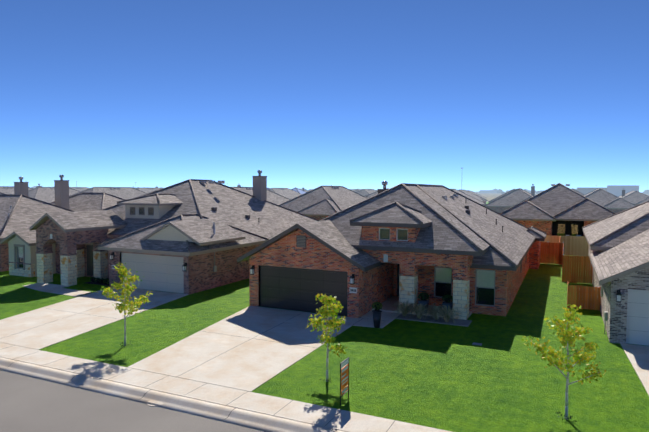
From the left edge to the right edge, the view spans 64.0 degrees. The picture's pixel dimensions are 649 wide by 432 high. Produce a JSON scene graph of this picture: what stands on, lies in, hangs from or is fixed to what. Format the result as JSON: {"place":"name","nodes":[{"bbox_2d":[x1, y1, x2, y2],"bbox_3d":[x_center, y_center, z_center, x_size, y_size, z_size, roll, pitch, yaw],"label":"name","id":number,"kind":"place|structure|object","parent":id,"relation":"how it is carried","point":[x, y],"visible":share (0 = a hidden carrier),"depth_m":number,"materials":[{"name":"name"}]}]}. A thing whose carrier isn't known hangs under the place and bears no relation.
{"place":"outdoors","nodes":[
{"label":"outdoors","id":0,"kind":"place"},
{"bbox_2d":[0,175,125,271],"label":"house","id":1,"kind":"structure","parent":0,"point":[21,209],"depth_m":44.95,"materials":[{"name":"grey brick"}]},
{"bbox_2d":[0,283,187,349],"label":"driveway","id":2,"kind":"structure","parent":0,"point":[43,327],"depth_m":24.54,"materials":[{"name":"concrete"}]},
{"bbox_2d":[0,370,265,431],"bbox_3d":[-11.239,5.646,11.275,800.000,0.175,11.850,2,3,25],"label":"road","id":3,"kind":"structure","parent":0,"point":[29,404],"depth_m":14.26,"materials":[{"name":"grey asphalt"}]},
{"bbox_2d":[0,357,345,431],"bbox_3d":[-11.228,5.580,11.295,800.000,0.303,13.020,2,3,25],"label":"curb","id":4,"kind":"structure","parent":3,"relation":"on","point":[245,418],"depth_m":15.03,"materials":[{"name":"concrete"}]},
{"bbox_2d":[147,400,163,406],"bbox_3d":[-4.870,5.429,15.009,0.520,0.091,0.520,2,3,25],"label":"manhole cover","id":5,"kind":"object","parent":4,"relation":"on","point":[155,402],"visible":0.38,"depth_m":14.96,"materials":[{"name":"concrete"}]},
{"bbox_2d":[0,342,451,431],"bbox_3d":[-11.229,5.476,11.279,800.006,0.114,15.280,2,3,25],"label":"sidewalk","id":6,"kind":"structure","parent":0,"point":[329,417],"depth_m":15.28,"materials":[{"name":"concrete"}]},
{"bbox_2d":[128,306,401,391],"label":"driveway","id":7,"kind":"structure","parent":0,"point":[250,348],"depth_m":19.74,"materials":[{"name":"concrete"}]},
{"bbox_2d":[371,301,382,327],"bbox_3d":[2.308,4.324,22.849,0.496,1.143,0.497,2,3,25],"label":"round planter","id":8,"kind":"object","parent":7,"relation":"on","point":[377,307],"visible":1,"depth_m":22.73,"materials":[{"name":"grey"}]},
{"bbox_2d":[0,255,648,431],"bbox_3d":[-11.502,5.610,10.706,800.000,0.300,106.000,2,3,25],"label":"lawn","id":9,"kind":"structure","parent":0,"point":[501,378],"depth_m":18.35,"materials":[{"name":"green plant"}]},
{"bbox_2d":[85,278,108,285],"bbox_3d":[-14.021,4.285,33.727,2.200,0.035,1.900,2,3,25],"label":"bed","id":10,"kind":"object","parent":9,"relation":"on","point":[91,282],"visible":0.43,"depth_m":33.07,"materials":[{"name":"brown soil"}]},
{"bbox_2d":[90,277,108,283],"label":"shrubs","id":11,"kind":"object","parent":10,"relation":"on","point":[99,280],"visible":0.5,"depth_m":33.21,"materials":[{"name":"green plant"}]},
{"bbox_2d":[97,262,152,345],"bbox_3d":[-7.497,3.364,19.911,2.277,3.347,1.576,3,4,42],"label":"tree","id":12,"kind":"object","parent":9,"relation":"on","point":[124,292],"visible":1,"depth_m":19.83,"materials":[{"name":"green plant"}]},
{"bbox_2d":[0,170,319,294],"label":"house","id":13,"kind":"structure","parent":9,"relation":"on","point":[190,236],"depth_m":33.94,"materials":[{"name":"brown brick"}]},
{"bbox_2d":[305,293,346,381],"bbox_3d":[0.085,3.822,16.529,1.323,2.834,1.644,1,3,6],"label":"tree","id":14,"kind":"object","parent":9,"relation":"on","point":[334,322],"visible":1,"depth_m":16.30,"materials":[{"name":"green plant"}]},
{"bbox_2d":[340,357,348,405],"bbox_3d":[0.573,4.732,14.818,0.024,1.250,0.624,2,3,25],"label":"for sale sign","id":15,"kind":"object","parent":9,"relation":"on","point":[344,376],"visible":0.96,"depth_m":14.79,"materials":[{"name":"black metal"}]},
{"bbox_2d":[395,314,471,326],"bbox_3d":[5.091,4.840,24.257,3.340,0.035,1.100,2,3,25],"label":"bed","id":16,"kind":"object","parent":9,"relation":"on","point":[462,322],"visible":0.94,"depth_m":24.04,"materials":[{"name":"brown soil"}]},
{"bbox_2d":[386,301,462,322],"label":"shrubs","id":17,"kind":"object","parent":16,"relation":"on","point":[434,313],"depth_m":24.10,"materials":[{"name":"green plant"}]},
{"bbox_2d":[522,304,605,421],"bbox_3d":[6.510,3.793,13.996,1.646,3.200,2.230,0,3,-1],"label":"tree","id":18,"kind":"object","parent":9,"relation":"on","point":[568,337],"visible":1,"depth_m":13.57,"materials":[{"name":"green plant"}]},
{"bbox_2d":[541,235,588,255],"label":"fence","id":19,"kind":"object","parent":9,"relation":"on","point":[576,245],"visible":0.02,"depth_m":48.52,"materials":[{"name":"brown wood"}]},
{"bbox_2d":[540,242,600,309],"bbox_3d":[16.284,3.435,34.717,2.754,1.900,17.742,1,3,16],"label":"fence","id":20,"kind":"object","parent":9,"relation":"on","point":[586,298],"visible":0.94,"depth_m":33.97,"materials":[{"name":"brown wood"}]},
{"bbox_2d":[0,0,648,191],"label":"sky","id":21,"kind":"structure","parent":0,"point":[308,94],"materials":[{"name":"blue"}]},
{"bbox_2d":[377,181,387,193],"bbox_3d":[3.947,-1.274,34.101,0.760,2.060,0.760,2,3,25],"label":"chimney","id":22,"kind":"object","parent":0,"point":[384,183],"visible":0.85,"depth_m":33.88,"materials":[{"name":"silver metal"}]},
{"bbox_2d":[237,183,546,319],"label":"house","id":23,"kind":"structure","parent":0,"point":[402,243],"depth_m":25.82,"materials":[{"name":"red brick"}]},
{"bbox_2d":[418,292,428,311],"bbox_3d":[4.858,4.223,25.389,0.556,0.992,0.548,2,3,25],"label":"potted plant","id":24,"kind":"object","parent":23,"relation":"in","point":[423,297],"visible":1,"depth_m":25.25,"materials":[{"name":"grey"}]},
{"bbox_2d":[442,294,452,310],"bbox_3d":[5.901,4.247,24.902,0.570,1.003,0.562,2,3,25],"label":"potted plant","id":25,"kind":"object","parent":23,"relation":"in","point":[447,298],"visible":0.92,"depth_m":24.76,"materials":[{"name":"grey"}]},
{"bbox_2d":[500,183,615,235],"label":"house","id":26,"kind":"structure","parent":0,"point":[559,209],"depth_m":61.14,"materials":[{"name":"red brick"}]},
{"bbox_2d":[474,192,648,200],"bbox_3d":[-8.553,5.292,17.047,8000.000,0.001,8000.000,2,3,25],"label":"ground","id":27,"kind":"structure","parent":0,"point":[489,196],"depth_m":787.08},
{"bbox_2d":[31,186,648,193],"bbox_3d":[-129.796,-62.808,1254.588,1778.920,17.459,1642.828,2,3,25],"label":"treeline","id":28,"kind":"object","parent":27,"relation":"on","point":[538,192],"depth_m":1418.40,"materials":[{"name":"green plant"}]},
{"bbox_2d":[582,201,648,345],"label":"house","id":29,"kind":"structure","parent":0,"point":[618,252],"depth_m":21.84,"materials":[{"name":"grey brick"}]},
{"bbox_2d":[620,343,648,394],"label":"driveway","id":30,"kind":"structure","parent":0,"point":[638,356],"depth_m":18.62,"materials":[{"name":"concrete"}]},
{"bbox_3d":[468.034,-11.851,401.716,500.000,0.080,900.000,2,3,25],"label":"dirt field","id":31,"kind":"structure","parent":0,"visible":0},
{"bbox_2d":[480,185,638,196],"bbox_3d":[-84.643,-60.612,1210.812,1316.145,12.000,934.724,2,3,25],"label":"buildings","id":32,"kind":"structure","parent":31,"relation":"on","point":[615,190],"depth_m":523.70,"materials":[{"name":"beige"}]},
{"bbox_3d":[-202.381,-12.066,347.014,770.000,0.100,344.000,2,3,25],"label":"back lawn","id":33,"kind":"structure","parent":0,"visible":0},
{"bbox_2d":[0,184,369,219],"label":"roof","id":34,"kind":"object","parent":33,"relation":"on","point":[320,202],"visible":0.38,"depth_m":84.44,"materials":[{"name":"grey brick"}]},
{"bbox_2d":[267,187,305,193],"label":"blue tarp roofs","id":35,"kind":"structure","parent":33,"relation":"on","point":[298,190],"depth_m":183.44,"materials":[{"name":"blue plastic"}]},
{"bbox_2d":[34,184,635,212],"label":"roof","id":36,"kind":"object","parent":33,"relation":"on","point":[608,200],"visible":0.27,"depth_m":117.33,"materials":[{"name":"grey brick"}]},
{"bbox_2d":[33,186,648,205],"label":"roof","id":37,"kind":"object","parent":33,"relation":"on","point":[635,197],"visible":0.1,"depth_m":155.37,"materials":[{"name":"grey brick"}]},
{"bbox_2d":[301,187,486,198],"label":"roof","id":38,"kind":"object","parent":33,"relation":"on","point":[356,190],"visible":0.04,"depth_m":236.53,"materials":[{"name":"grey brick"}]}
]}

